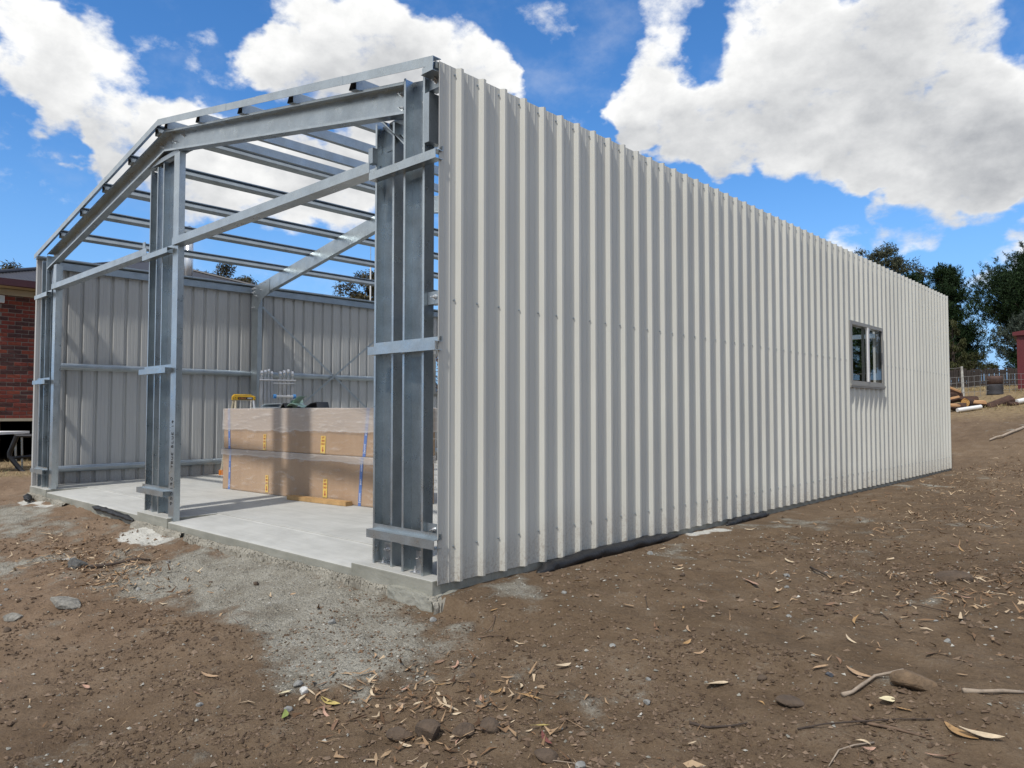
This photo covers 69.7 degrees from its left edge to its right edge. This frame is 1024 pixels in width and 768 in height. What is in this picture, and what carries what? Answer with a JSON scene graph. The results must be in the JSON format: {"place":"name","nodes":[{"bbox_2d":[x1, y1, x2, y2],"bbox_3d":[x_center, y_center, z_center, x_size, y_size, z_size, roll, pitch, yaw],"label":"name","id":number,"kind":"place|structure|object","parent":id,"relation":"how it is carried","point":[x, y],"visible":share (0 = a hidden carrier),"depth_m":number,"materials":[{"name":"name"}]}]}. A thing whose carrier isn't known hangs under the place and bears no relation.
{"place":"outdoors","nodes":[
{"label":"outdoors","id":0,"kind":"place"},
{"bbox_2d":[0,460,29,476],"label":"dry grass","id":1,"kind":"structure","parent":0,"point":[14,468],"depth_m":12.56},
{"bbox_2d":[287,403,306,407],"bbox_3d":[-2.470,0.246,8.470,0.300,0.054,0.100,-2,-3,40],"label":"flashing strip","id":2,"kind":"object","parent":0,"point":[298,404],"visible":1,"depth_m":8.46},
{"bbox_2d":[292,396,306,407],"bbox_3d":[-2.488,0.210,8.566,0.215,0.134,0.100,-2,-3,40],"label":"flashing strip","id":3,"kind":"object","parent":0,"point":[298,399],"visible":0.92,"depth_m":8.57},
{"bbox_2d":[305,402,328,407],"bbox_3d":[-2.205,0.235,8.317,0.240,0.064,0.160,-2,-3,40],"label":"flashing strip","id":4,"kind":"object","parent":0,"point":[319,405],"visible":1,"depth_m":8.28,"materials":[{"name":"grey paint"}]},
{"bbox_2d":[370,237,370,299],"bbox_3d":[-5.760,-2.370,29.889,0.055,9.200,0.055,-1,-2,20],"label":"mast","id":5,"kind":"object","parent":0,"point":[370,271],"visible":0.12,"depth_m":29.94,"materials":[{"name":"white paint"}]},
{"bbox_2d":[0,385,1023,767],"bbox_3d":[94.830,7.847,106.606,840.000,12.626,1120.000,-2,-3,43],"label":"ground","id":6,"kind":"structure","parent":0,"point":[974,445],"depth_m":3.69,"materials":[{"name":"soil"}]},
{"bbox_2d":[4,627,10,632],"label":"pebble","id":7,"kind":"object","parent":6,"relation":"on","point":[7,629],"visible":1,"depth_m":4.45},
{"bbox_2d":[0,258,21,269],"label":"gum tree","id":8,"kind":"object","parent":6,"relation":"on","point":[10,266],"visible":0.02,"depth_m":44.43,"materials":[{"name":"green plant"}]},
{"bbox_2d":[3,612,22,621],"bbox_3d":[-3.181,1.486,4.686,0.128,0.066,0.086,7,2,3],"label":"concrete lump","id":9,"kind":"object","parent":6,"relation":"on","point":[12,617],"visible":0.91,"depth_m":4.66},
{"bbox_2d":[0,431,29,468],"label":"folding table","id":10,"kind":"object","parent":6,"relation":"on","point":[12,432],"visible":0.71,"depth_m":13.58,"materials":[{"name":"white paint"}]},
{"bbox_2d":[7,434,31,470],"bbox_3d":[-8.688,1.206,13.397,0.738,0.914,0.452,0,-2,0],"label":"tube frame","id":11,"kind":"object","parent":6,"relation":"on","point":[14,462],"visible":0.38,"depth_m":13.19,"materials":[{"name":"black paint"}]},
{"bbox_2d":[23,494,31,501],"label":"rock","id":12,"kind":"object","parent":6,"relation":"on","point":[27,497],"visible":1,"depth_m":9.16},
{"bbox_2d":[50,596,80,609],"bbox_3d":[-2.909,1.433,4.801,0.241,0.075,0.157,10,0,9],"label":"concrete lump","id":13,"kind":"object","parent":6,"relation":"on","point":[64,602],"visible":0.95,"depth_m":4.76,"materials":[{"name":"concrete"}]},
{"bbox_2d":[67,557,87,568],"bbox_3d":[-3.437,1.418,5.809,0.192,0.098,0.108,5,9,14],"label":"concrete lump","id":14,"kind":"object","parent":6,"relation":"on","point":[73,561],"visible":0.82,"depth_m":5.77,"materials":[{"name":"concrete"}]},
{"bbox_2d":[90,558,149,568],"bbox_3d":[-3.072,1.405,5.770,0.438,0.077,0.038,0,-2,-8],"label":"stick","id":15,"kind":"object","parent":6,"relation":"on","point":[115,563],"visible":0.98,"depth_m":5.75,"materials":[{"name":"wood"}]},
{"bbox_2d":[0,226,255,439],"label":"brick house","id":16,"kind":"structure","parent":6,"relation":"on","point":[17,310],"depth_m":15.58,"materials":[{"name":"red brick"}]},
{"bbox_2d":[9,525,318,622],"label":"gravel","id":17,"kind":"structure","parent":6,"relation":"on","point":[112,579],"depth_m":5.57,"materials":[{"name":"gravel"}]},
{"bbox_2d":[201,671,217,676],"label":"gum leaf","id":18,"kind":"object","parent":6,"relation":"on","point":[206,674],"visible":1,"depth_m":3.53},
{"bbox_2d":[198,263,258,284],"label":"gum tree","id":19,"kind":"object","parent":6,"relation":"on","point":[226,273],"visible":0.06,"depth_m":47.78,"materials":[{"name":"green plant"}]},
{"bbox_2d":[25,492,525,614],"bbox_3d":[-3.106,1.382,7.157,8.115,0.158,0.899,-2,-3,43],"label":"footing spill","id":20,"kind":"object","parent":6,"relation":"on","point":[358,582],"visible":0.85,"depth_m":5.42,"materials":[{"name":"concrete"}]},
{"bbox_2d":[281,709,288,718],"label":"gum leaf","id":21,"kind":"object","parent":6,"relation":"on","point":[285,713],"visible":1,"depth_m":3.06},
{"bbox_2d":[284,706,292,711],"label":"pebble","id":22,"kind":"object","parent":6,"relation":"on","point":[288,708],"visible":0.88,"depth_m":3.13,"materials":[{"name":"grey stone"}]},
{"bbox_2d":[293,680,302,686],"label":"pebble","id":23,"kind":"object","parent":6,"relation":"on","point":[297,683],"visible":1,"depth_m":3.38,"materials":[{"name":"grey stone"}]},
{"bbox_2d":[299,686,307,694],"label":"rock","id":24,"kind":"object","parent":6,"relation":"on","point":[303,690],"visible":0.99,"depth_m":3.28,"materials":[{"name":"white stone"}]},
{"bbox_2d":[321,696,339,703],"bbox_3d":[-0.789,1.366,3.165,0.120,0.008,0.030,2,8,34],"label":"gum leaf","id":25,"kind":"object","parent":6,"relation":"on","point":[330,702],"visible":1,"depth_m":3.16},
{"bbox_2d":[332,269,374,300],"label":"gum tree","id":26,"kind":"object","parent":6,"relation":"on","point":[358,295],"visible":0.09,"depth_m":44.29,"materials":[{"name":"green plant"}]},
{"bbox_2d":[386,726,413,742],"bbox_3d":[-0.432,1.357,2.840,0.115,0.060,0.062,-7,7,14],"label":"rock","id":27,"kind":"object","parent":6,"relation":"on","point":[397,734],"visible":0.91,"depth_m":2.82,"materials":[{"name":"stone"}]},
{"bbox_2d":[387,585,456,611],"bbox_3d":[-0.305,1.326,4.575,0.410,0.236,0.869,-2,-3,43],"label":"footing ledge","id":28,"kind":"object","parent":6,"relation":"on","point":[411,597],"visible":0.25,"depth_m":4.25,"materials":[{"name":"concrete"}]},
{"bbox_2d":[415,719,440,740],"bbox_3d":[-0.320,1.328,2.820,0.076,0.086,0.102,2,-3,-35],"label":"rock","id":29,"kind":"object","parent":6,"relation":"on","point":[427,729],"visible":0.94,"depth_m":2.80,"materials":[{"name":"stone"}]},
{"bbox_2d":[436,357,437,391],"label":"shrub","id":30,"kind":"object","parent":6,"relation":"on","point":[437,376],"visible":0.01,"depth_m":24.08,"materials":[{"name":"green plant"}]},
{"bbox_2d":[452,722,474,739],"bbox_3d":[-0.183,1.325,2.804,0.090,0.070,0.067,-3,6,-15],"label":"rock","id":31,"kind":"object","parent":6,"relation":"on","point":[460,730],"visible":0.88,"depth_m":2.79,"materials":[{"name":"stone"}]},
{"bbox_2d":[454,764,481,767],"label":"stick","id":32,"kind":"object","parent":6,"relation":"on","point":[467,765],"visible":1,"depth_m":2.55,"materials":[{"name":"brown wood"}]},
{"bbox_2d":[240,641,705,767],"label":"leaf litter","id":33,"kind":"object","parent":6,"relation":"on","point":[690,763],"visible":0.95,"depth_m":3.00,"materials":[{"name":"plant"}]},
{"bbox_2d":[30,460,949,595],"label":"concrete slab","id":34,"kind":"structure","parent":6,"relation":"on","point":[334,538],"depth_m":6.59,"materials":[{"name":"concrete"}]},
{"bbox_2d":[92,505,133,520],"bbox_3d":[-4.128,1.325,7.593,1.200,0.075,0.084,-2,-3,43],"label":"plastic membrane","id":35,"kind":"object","parent":34,"relation":"attached to","point":[127,517],"visible":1,"depth_m":7.50,"materials":[{"name":"plastic"}]},
{"bbox_2d":[219,394,255,474],"bbox_3d":[-4.109,0.774,11.177,0.500,1.235,0.720,2,-3,-36],"label":"step ladder","id":36,"kind":"object","parent":34,"relation":"on","point":[236,397],"visible":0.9,"depth_m":11.11,"materials":[{"name":"yellow paint"}]},
{"bbox_2d":[259,369,295,408],"bbox_3d":[-3.632,0.581,11.337,0.555,1.633,0.228,1,-3,-29],"label":"folding ladder","id":37,"kind":"object","parent":34,"relation":"on","point":[286,384],"visible":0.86,"depth_m":11.36,"materials":[{"name":"metal"}]},
{"bbox_2d":[287,495,351,505],"bbox_3d":[-2.063,1.241,7.844,0.980,0.046,0.090,-2,-3,37],"label":"timber block","id":38,"kind":"object","parent":34,"relation":"on","point":[320,500],"depth_m":7.78,"materials":[{"name":"wood"}]},
{"bbox_2d":[221,448,435,507],"bbox_3d":[-2.244,1.035,8.531,3.238,0.510,0.658,-2,-3,40],"label":"carton","id":39,"kind":"object","parent":34,"relation":"on","point":[342,477],"visible":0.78,"depth_m":8.22,"materials":[{"name":"cardboard"}]},
{"bbox_2d":[222,408,436,456],"bbox_3d":[-2.231,0.530,8.539,3.233,0.508,0.658,-2,-3,40],"label":"carton","id":40,"kind":"object","parent":39,"relation":"on","point":[340,431],"visible":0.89,"depth_m":8.21,"materials":[{"name":"cardboard"}]},
{"bbox_2d":[280,403,292,407],"bbox_3d":[-2.619,0.249,8.552,0.100,0.054,0.100,-2,-3,40],"label":"flashing strip","id":41,"kind":"object","parent":40,"relation":"on","point":[284,405],"visible":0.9,"depth_m":8.54,"materials":[{"name":"black"}]},
{"bbox_2d":[30,55,951,585],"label":"steel shed","id":42,"kind":"structure","parent":34,"relation":"on","point":[622,343],"depth_m":6.33,"materials":[{"name":"metal"}]},
{"bbox_2d":[433,354,437,396],"bbox_3d":[-1.160,-0.158,15.224,0.110,0.853,1.387,-2,-3,43],"label":"window","id":43,"kind":"structure","parent":42,"relation":"in","point":[434,355],"depth_m":14.73,"materials":[{"name":"white paint"}]},
{"bbox_2d":[849,320,885,389],"bbox_3d":[4.694,-0.366,9.791,0.110,0.853,1.387,-2,-3,43],"label":"window","id":44,"kind":"structure","parent":42,"relation":"in","point":[879,355],"depth_m":9.78,"materials":[{"name":"white paint"}]},
{"bbox_2d":[480,717,500,733],"bbox_3d":[-0.082,1.303,2.806,0.087,0.061,0.073,-2,-8,31],"label":"rock","id":45,"kind":"object","parent":6,"relation":"on","point":[489,724],"visible":0.95,"depth_m":2.78,"materials":[{"name":"stone"}]},
{"bbox_2d":[0,520,1023,767],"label":"gravel","id":46,"kind":"structure","parent":6,"relation":"on","point":[326,624],"depth_m":4.18,"materials":[{"name":"gravel"}]},
{"bbox_2d":[0,517,1023,767],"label":"loose stones","id":47,"kind":"object","parent":6,"relation":"on","point":[516,645],"visible":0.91,"depth_m":3.72,"materials":[{"name":"stone"}]},
{"bbox_2d":[0,517,1023,767],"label":"twig bits","id":48,"kind":"object","parent":6,"relation":"on","point":[570,669],"visible":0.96,"depth_m":3.50,"materials":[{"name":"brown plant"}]},
{"bbox_2d":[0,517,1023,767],"bbox_3d":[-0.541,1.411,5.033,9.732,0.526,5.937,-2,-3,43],"label":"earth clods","id":49,"kind":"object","parent":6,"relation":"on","point":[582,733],"visible":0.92,"depth_m":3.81,"materials":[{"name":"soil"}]},
{"bbox_2d":[0,419,1023,767],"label":"leaf litter","id":50,"kind":"object","parent":6,"relation":"on","point":[664,589],"visible":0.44,"depth_m":5.48,"materials":[{"name":"plant"}]},
{"bbox_2d":[522,677,567,695],"bbox_3d":[0.112,1.275,3.072,0.065,0.018,0.277,2,-3,-40],"label":"stick","id":51,"kind":"object","parent":6,"relation":"on","point":[541,693],"visible":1,"depth_m":3.02,"materials":[{"name":"brown wood"}]},
{"bbox_2d":[534,748,557,762],"bbox_3d":[0.119,1.306,2.583,0.088,0.046,0.066,3,-1,14],"label":"rock","id":52,"kind":"object","parent":6,"relation":"on","point":[547,755],"visible":0.99,"depth_m":2.57,"materials":[{"name":"stone"}]},
{"bbox_2d":[541,731,550,742],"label":"gum leaf","id":53,"kind":"object","parent":6,"relation":"on","point":[546,738],"visible":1,"depth_m":2.69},
{"bbox_2d":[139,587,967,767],"bbox_3d":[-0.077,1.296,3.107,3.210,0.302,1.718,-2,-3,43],"label":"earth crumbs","id":54,"kind":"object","parent":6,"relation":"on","point":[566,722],"visible":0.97,"depth_m":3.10,"materials":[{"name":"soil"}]},
{"bbox_2d":[575,761,585,767],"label":"pebble","id":55,"kind":"object","parent":6,"relation":"on","point":[580,764],"visible":0.99,"depth_m":2.48,"materials":[{"name":"grey stone"}]},
{"bbox_2d":[536,533,678,572],"bbox_3d":[0.760,1.223,5.418,0.126,0.112,1.822,-2,-3,42],"label":"plastic membrane","id":56,"kind":"object","parent":6,"relation":"on","point":[585,555],"visible":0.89,"depth_m":5.24,"materials":[{"name":"plastic"}]},
{"bbox_2d":[706,681,728,683],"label":"gum leaf","id":57,"kind":"object","parent":6,"relation":"on","point":[716,682],"visible":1,"depth_m":3.04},
{"bbox_2d":[689,721,746,727],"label":"stick","id":58,"kind":"object","parent":6,"relation":"on","point":[705,726],"visible":1,"depth_m":2.73,"materials":[{"name":"wood"}]},
{"bbox_2d":[725,512,769,525],"bbox_3d":[2.262,1.289,7.046,0.101,0.080,0.951,-2,-3,43],"label":"plastic membrane","id":59,"kind":"object","parent":6,"relation":"on","point":[744,519],"visible":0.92,"depth_m":6.96,"materials":[{"name":"plastic"}]},
{"bbox_2d":[757,674,766,680],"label":"pebble","id":60,"kind":"object","parent":6,"relation":"on","point":[760,677],"visible":1,"depth_m":3.02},
{"bbox_2d":[775,695,803,707],"bbox_3d":[1.067,1.221,2.828,0.105,0.033,0.078,6,-3,-8],"label":"rock","id":61,"kind":"object","parent":6,"relation":"on","point":[790,701],"visible":1,"depth_m":2.81,"materials":[{"name":"stone"}]},
{"bbox_2d":[809,566,836,583],"bbox_3d":[1.976,1.209,4.675,0.016,0.022,0.450,0,-2,3],"label":"stick","id":62,"kind":"object","parent":6,"relation":"on","point":[810,567],"visible":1,"depth_m":4.72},
{"bbox_2d":[673,540,1023,674],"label":"leaf litter","id":63,"kind":"object","parent":6,"relation":"on","point":[975,606],"visible":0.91,"depth_m":4.05,"materials":[{"name":"plant"}]},
{"bbox_2d":[828,741,874,765],"bbox_3d":[1.129,1.234,2.466,0.235,0.029,0.028,1,-3,-29],"label":"stick","id":64,"kind":"object","parent":6,"relation":"on","point":[865,743],"visible":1,"depth_m":2.49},
{"bbox_2d":[846,665,870,676],"bbox_3d":[1.393,1.165,2.975,0.026,0.008,0.120,-9,5,-24],"label":"gum leaf","id":65,"kind":"object","parent":6,"relation":"on","point":[856,672],"visible":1,"depth_m":2.97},
{"bbox_2d":[797,718,933,729],"bbox_3d":[1.252,1.205,2.619,0.471,0.054,0.035,0,-2,4],"label":"stick","id":66,"kind":"object","parent":6,"relation":"on","point":[804,727],"visible":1,"depth_m":2.62,"materials":[{"name":"wood"}]},
{"bbox_2d":[841,668,902,696],"bbox_3d":[1.402,1.163,2.881,0.316,0.070,0.045,1,-2,-22],"label":"stick","id":67,"kind":"object","parent":6,"relation":"on","point":[856,688],"visible":0.85,"depth_m":2.88,"materials":[{"name":"wood"}]},
{"bbox_2d":[879,696,894,701],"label":"gum leaf","id":68,"kind":"object","parent":6,"relation":"on","point":[887,698],"visible":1,"depth_m":2.74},
{"bbox_2d":[852,715,925,737],"bbox_3d":[1.323,1.209,2.591,0.020,0.018,0.241,2,-3,-44],"label":"stick","id":69,"kind":"object","parent":6,"relation":"on","point":[856,718],"visible":1,"depth_m":2.59,"materials":[{"name":"brown wood"}]},
{"bbox_2d":[854,241,928,280],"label":"gum tree","id":70,"kind":"object","parent":6,"relation":"on","point":[885,253],"visible":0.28,"depth_m":46.50,"materials":[{"name":"green plant"}]},
{"bbox_2d":[765,442,1023,581],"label":"leaf litter","id":71,"kind":"object","parent":6,"relation":"on","point":[951,494],"visible":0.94,"depth_m":9.34,"materials":[{"name":"plant"}]},
{"bbox_2d":[768,495,1023,593],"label":"leaf litter","id":72,"kind":"object","parent":6,"relation":"on","point":[936,528],"visible":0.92,"depth_m":6.51,"materials":[{"name":"plant"}]},
{"bbox_2d":[852,326,957,381],"bbox_3d":[12.269,-1.592,25.992,5.377,4.157,5.624,0,-2,1],"label":"pine tree","id":73,"kind":"object","parent":6,"relation":"on","point":[857,361],"visible":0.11,"depth_m":24.41,"materials":[{"name":"green plant"}]},
{"bbox_2d":[889,669,937,690],"bbox_3d":[1.539,1.137,2.817,0.166,0.072,0.098,7,-20,12],"label":"rock","id":74,"kind":"object","parent":6,"relation":"on","point":[909,679],"visible":0.92,"depth_m":2.79,"materials":[{"name":"stone"}]},
{"bbox_2d":[901,271,933,287],"bbox_3d":[21.867,-2.958,40.112,5.792,6.433,5.587,1,-2,-19],"label":"pine tree","id":75,"kind":"object","parent":6,"relation":"on","point":[915,277],"visible":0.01,"depth_m":39.70,"materials":[{"name":"green plant"}]},
{"bbox_2d":[903,603,950,612],"bbox_3d":[2.171,1.169,3.849,0.015,0.010,0.226,2,-3,-45],"label":"stick","id":76,"kind":"object","parent":6,"relation":"on","point":[930,607],"visible":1,"depth_m":3.84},
{"bbox_2d":[853,366,1023,395],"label":"wire fence","id":77,"kind":"object","parent":6,"relation":"on","point":[963,382],"visible":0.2,"depth_m":20.68,"materials":[{"name":"metal"}]},
{"bbox_2d":[925,752,960,755],"bbox_3d":[1.403,1.204,2.392,0.106,0.011,0.025,-8,-25,15],"label":"gum leaf","id":78,"kind":"object","parent":6,"relation":"on","point":[943,755],"visible":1,"depth_m":2.38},
{"bbox_2d":[935,570,972,582],"bbox_3d":[2.695,1.187,4.488,0.206,0.088,0.158,-8,2,20],"label":"rock","id":79,"kind":"object","parent":6,"relation":"on","point":[949,576],"visible":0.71,"depth_m":4.46,"materials":[{"name":"stone"}]},
{"bbox_2d":[949,345,961,363],"bbox_3d":[20.049,-1.062,35.438,3.245,2.831,3.190,-2,-3,43],"label":"shrub","id":80,"kind":"object","parent":6,"relation":"on","point":[950,348],"visible":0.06,"depth_m":34.22,"materials":[{"name":"green plant"}]},
{"bbox_2d":[950,403,960,409],"bbox_3d":[11.098,0.577,18.565,0.356,0.173,0.200,0,-7,-7],"label":"firewood log","id":81,"kind":"object","parent":6,"relation":"on","point":[953,406],"visible":0.53,"depth_m":18.48,"materials":[{"name":"brown wood"}]},
{"bbox_2d":[949,319,967,380],"bbox_3d":[20.322,-1.418,33.993,1.307,3.262,1.292,-2,-3,43],"label":"gum tree","id":82,"kind":"object","parent":6,"relation":"on","point":[954,331],"visible":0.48,"depth_m":33.84,"materials":[{"name":"green plant"}]},
{"bbox_2d":[944,721,978,738],"bbox_3d":[1.521,1.184,2.507,0.034,0.008,0.130,-8,3,-18],"label":"gum leaf","id":83,"kind":"object","parent":6,"relation":"on","point":[952,728],"visible":1,"depth_m":2.51,"materials":[{"name":"plant"}]},
{"bbox_2d":[926,262,1003,370],"bbox_3d":[22.046,-3.101,37.862,5.342,6.530,4.525,1,-2,-23],"label":"pine tree","id":84,"kind":"object","parent":6,"relation":"on","point":[945,280],"visible":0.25,"depth_m":37.00,"materials":[{"name":"green plant"}]},
{"bbox_2d":[961,398,973,406],"bbox_3d":[11.609,0.475,18.707,0.358,0.231,0.213,1,-3,-32],"label":"firewood log","id":85,"kind":"object","parent":6,"relation":"on","point":[969,401],"visible":0.78,"depth_m":18.61,"materials":[{"name":"brown wood"}]},
{"bbox_2d":[950,396,960,402],"bbox_3d":[11.247,0.410,18.805,0.358,0.159,0.179,-15,-25,12],"label":"firewood log","id":86,"kind":"object","parent":85,"relation":"on","point":[954,399],"visible":0.6,"depth_m":18.73,"materials":[{"name":"brown wood"}]},
{"bbox_2d":[960,396,978,401],"bbox_3d":[11.707,0.389,18.957,0.519,0.163,0.211,0,-2,5],"label":"firewood log","id":87,"kind":"object","parent":85,"relation":"on","point":[971,397],"visible":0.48,"depth_m":18.89,"materials":[{"name":"brown wood"}]},
{"bbox_2d":[950,387,960,394],"bbox_3d":[11.350,0.163,19.029,0.435,0.171,0.205,22,-6,3],"label":"firewood log","id":88,"kind":"object","parent":87,"relation":"on","point":[954,390],"visible":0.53,"depth_m":18.94,"materials":[{"name":"brown wood"}]},
{"bbox_2d":[950,392,962,396],"bbox_3d":[11.386,0.297,19.033,0.460,0.238,0.224,0,-2,-12],"label":"firewood log","id":89,"kind":"object","parent":87,"relation":"on","point":[952,394],"visible":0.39,"depth_m":18.93,"materials":[{"name":"brown wood"}]},
{"bbox_2d":[956,405,981,411],"bbox_3d":[11.400,0.610,18.348,0.675,0.187,0.100,0,-2,-9],"label":"white pipe","id":90,"kind":"object","parent":6,"relation":"on","point":[968,408],"visible":1,"depth_m":18.31,"materials":[{"name":"paint"}]},
{"bbox_2d":[958,351,999,384],"bbox_3d":[21.851,-0.650,35.110,2.445,1.899,2.646,-2,-3,43],"label":"shrub","id":91,"kind":"object","parent":6,"relation":"on","point":[974,364],"visible":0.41,"depth_m":34.65,"materials":[{"name":"green plant"}]},
{"bbox_2d":[973,400,986,406],"bbox_3d":[11.786,0.489,18.720,0.479,0.177,0.223,4,4,13],"label":"firewood log","id":92,"kind":"object","parent":6,"relation":"on","point":[983,403],"visible":0.64,"depth_m":18.62,"materials":[{"name":"brown wood"}]},
{"bbox_2d":[959,726,1004,737],"bbox_3d":[1.565,1.167,2.453,0.130,0.009,0.030,2,8,31],"label":"gum leaf","id":93,"kind":"object","parent":6,"relation":"on","point":[985,734],"visible":1,"depth_m":2.45,"materials":[{"name":"plant"}]},
{"bbox_2d":[950,367,1017,387],"bbox_3d":[20.418,-0.265,31.459,10.850,1.214,0.058,0,-2,1],"label":"paling fence","id":94,"kind":"object","parent":6,"relation":"on","point":[1008,373],"visible":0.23,"depth_m":31.44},
{"bbox_2d":[956,244,1023,331],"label":"pine tree","id":95,"kind":"object","parent":6,"relation":"on","point":[1005,283],"visible":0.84,"depth_m":39.41,"materials":[{"name":"green plant"}]},
{"bbox_2d":[960,447,1023,475],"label":"leaf litter","id":96,"kind":"object","parent":6,"relation":"on","point":[999,470],"visible":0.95,"depth_m":12.74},
{"bbox_2d":[962,688,1023,693],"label":"stick","id":97,"kind":"object","parent":6,"relation":"on","point":[967,690],"visible":1,"depth_m":2.70,"materials":[{"name":"wood"}]},
{"bbox_2d":[986,376,1003,394],"bbox_3d":[13.589,0.044,20.706,0.410,0.540,0.410,-2,-3,43],"label":"steel drum","id":98,"kind":"object","parent":6,"relation":"on","point":[995,384],"visible":0.95,"depth_m":20.55,"materials":[{"name":"metal"}]},
{"bbox_2d":[967,311,1023,364],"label":"pine tree","id":99,"kind":"object","parent":6,"relation":"on","point":[1008,340],"visible":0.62,"depth_m":36.04,"materials":[{"name":"green plant"}]},
{"bbox_2d":[986,395,1014,407],"bbox_3d":[12.364,0.496,18.707,0.673,0.233,0.326,-20,18,0],"label":"firewood log","id":100,"kind":"object","parent":6,"relation":"on","point":[1003,400],"visible":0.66,"depth_m":18.59,"materials":[{"name":"brown wood"}]},
{"bbox_2d":[989,426,1023,440],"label":"dead branch","id":101,"kind":"object","parent":6,"relation":"on","point":[1013,431],"visible":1,"depth_m":15.08,"materials":[{"name":"brown wood"}]},
{"bbox_2d":[1000,349,1016,373],"bbox_3d":[24.984,-0.820,35.199,2.979,2.009,2.925,-2,-3,43],"label":"shrub","id":102,"kind":"object","parent":6,"relation":"on","point":[1014,361],"visible":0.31,"depth_m":35.68,"materials":[{"name":"green plant"}]},
{"bbox_2d":[1006,402,1018,405],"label":"firewood log","id":103,"kind":"object","parent":6,"relation":"on","point":[1012,403],"visible":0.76,"depth_m":18.45,"materials":[{"name":"brown wood"}]},
{"bbox_2d":[1012,330,1023,390],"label":"garden shed","id":104,"kind":"structure","parent":6,"relation":"on","point":[1018,336],"depth_m":21.90,"materials":[{"name":"metal"}]},
{"bbox_2d":[1015,398,1023,402],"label":"white pipe","id":105,"kind":"object","parent":6,"relation":"on","point":[1021,400],"visible":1,"depth_m":18.55,"materials":[{"name":"paint"}]},
{"bbox_2d":[0,0,1023,391],"label":"sky","id":106,"kind":"structure","parent":0,"point":[853,124],"materials":[{"name":"blue"}]},
{"bbox_2d":[953,385,1023,412],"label":"dry grass","id":107,"kind":"structure","parent":0,"point":[978,389],"depth_m":23.04,"materials":[{"name":"plant"}]},
{"bbox_3d":[-2.847,0.283,8.935,0.760,0.016,0.300,-2,-3,41],"label":"flashing strip","id":108,"kind":"object","parent":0,"visible":0},
{"bbox_2d":[261,403,303,406],"bbox_3d":[-2.762,0.256,8.886,0.560,0.038,0.250,-2,-3,39],"label":"flashing strip","id":109,"kind":"object","parent":108,"relation":"on","point":[270,405],"visible":0.58,"depth_m":9.03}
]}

